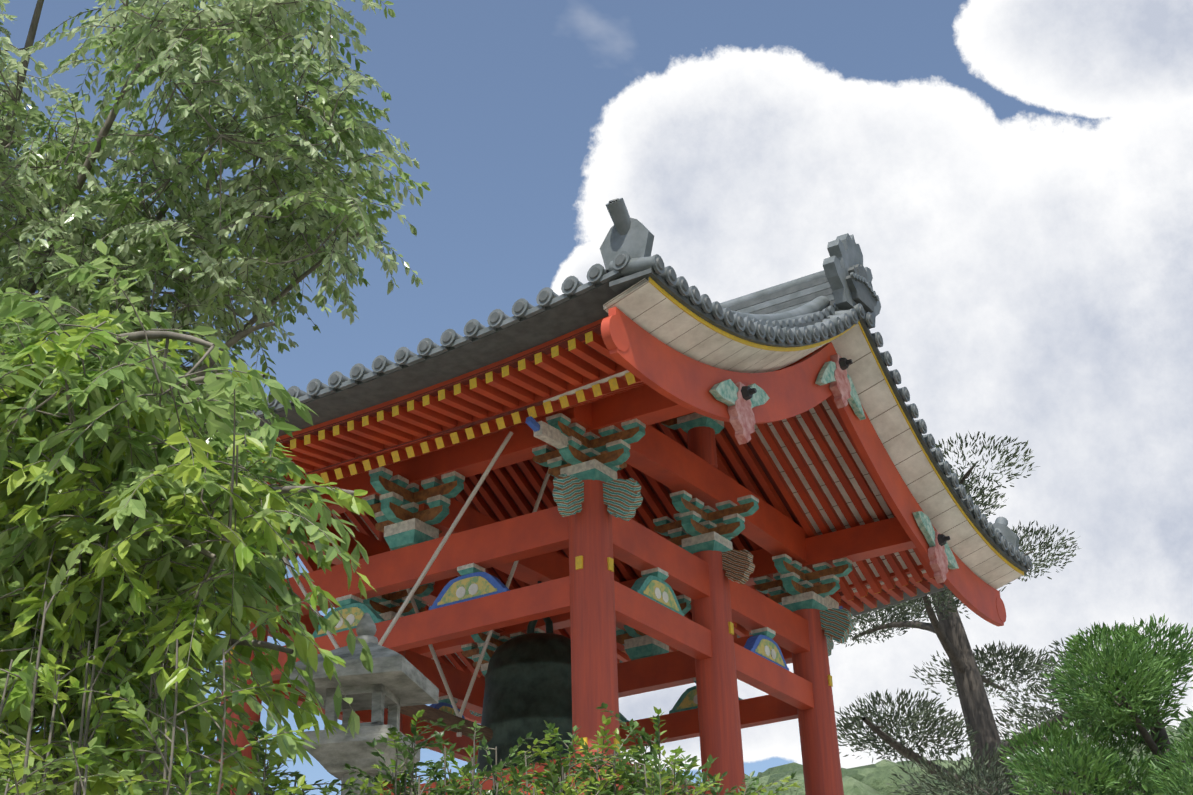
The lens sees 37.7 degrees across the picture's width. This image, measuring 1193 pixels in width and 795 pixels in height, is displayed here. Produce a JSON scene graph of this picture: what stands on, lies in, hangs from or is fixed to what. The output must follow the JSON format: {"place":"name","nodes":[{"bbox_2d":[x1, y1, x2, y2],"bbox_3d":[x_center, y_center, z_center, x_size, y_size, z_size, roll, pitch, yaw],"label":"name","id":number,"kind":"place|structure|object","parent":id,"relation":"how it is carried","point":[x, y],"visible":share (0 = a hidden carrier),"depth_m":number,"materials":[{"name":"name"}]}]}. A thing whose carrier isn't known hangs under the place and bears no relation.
{"place":"outdoors","nodes":[
{"label":"outdoors","id":0,"kind":"place"},
{"bbox_2d":[0,0,1192,794],"label":"sky","id":1,"kind":"structure","parent":0,"point":[1012,180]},
{"bbox_3d":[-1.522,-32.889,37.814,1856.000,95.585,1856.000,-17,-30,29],"label":"ground","id":2,"kind":"structure","parent":0,"visible":0},
{"bbox_2d":[0,488,319,794],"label":"shrub wood","id":3,"kind":"object","parent":2,"relation":"on","point":[82,756],"visible":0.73,"depth_m":6.03,"materials":[{"name":"green plant"}]},
{"bbox_2d":[0,239,376,794],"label":"tree","id":4,"kind":"object","parent":2,"relation":"on","point":[114,460],"visible":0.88,"depth_m":6.58,"materials":[{"name":"green plant"}]},
{"bbox_2d":[0,0,429,552],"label":"tree","id":5,"kind":"object","parent":2,"relation":"on","point":[189,38],"visible":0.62,"depth_m":10.53,"materials":[{"name":"green plant"}]},
{"bbox_2d":[144,719,337,794],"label":"shrub","id":6,"kind":"object","parent":2,"relation":"on","point":[258,726],"visible":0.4,"depth_m":7.12,"materials":[{"name":"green plant"}]},
{"bbox_2d":[287,613,438,794],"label":"stone lantern","id":7,"kind":"object","parent":2,"relation":"on","point":[393,682],"visible":0.81,"depth_m":10.66,"materials":[{"name":"grey stone"}]},
{"bbox_2d":[248,710,541,794],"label":"bush","id":8,"kind":"object","parent":2,"relation":"on","point":[379,786],"visible":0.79,"depth_m":7.91,"materials":[{"name":"green plant"}]},
{"bbox_2d":[350,720,645,794],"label":"bush","id":9,"kind":"object","parent":2,"relation":"on","point":[473,749],"visible":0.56,"depth_m":8.38,"materials":[{"name":"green plant"}]},
{"bbox_2d":[446,715,723,794],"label":"bush","id":10,"kind":"object","parent":2,"relation":"on","point":[563,788],"visible":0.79,"depth_m":7.94,"materials":[{"name":"green plant"}]},
{"bbox_2d":[215,198,1031,794],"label":"bell tower","id":11,"kind":"structure","parent":2,"relation":"on","point":[761,490],"depth_m":18.86,"materials":[{"name":"red wood"}]},
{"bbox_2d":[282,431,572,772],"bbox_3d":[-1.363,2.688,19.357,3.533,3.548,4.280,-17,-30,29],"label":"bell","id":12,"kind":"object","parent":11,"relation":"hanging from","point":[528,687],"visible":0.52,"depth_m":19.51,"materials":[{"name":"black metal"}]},
{"bbox_2d":[495,702,800,794],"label":"bush","id":13,"kind":"object","parent":2,"relation":"on","point":[633,752],"visible":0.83,"depth_m":8.18,"materials":[{"name":"green plant"}]},
{"bbox_2d":[687,717,1192,794],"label":"hills","id":14,"kind":"structure","parent":2,"relation":"on","point":[872,779],"depth_m":347.97,"materials":[{"name":"green plant"}]},
{"bbox_2d":[834,431,1192,794],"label":"pine tree","id":15,"kind":"object","parent":2,"relation":"on","point":[946,627],"visible":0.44,"depth_m":33.75,"materials":[{"name":"green plant"}]},
{"bbox_2d":[998,613,1192,794],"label":"pine tree","id":16,"kind":"object","parent":2,"relation":"on","point":[1124,656],"visible":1,"depth_m":15.54,"materials":[{"name":"green plant"}]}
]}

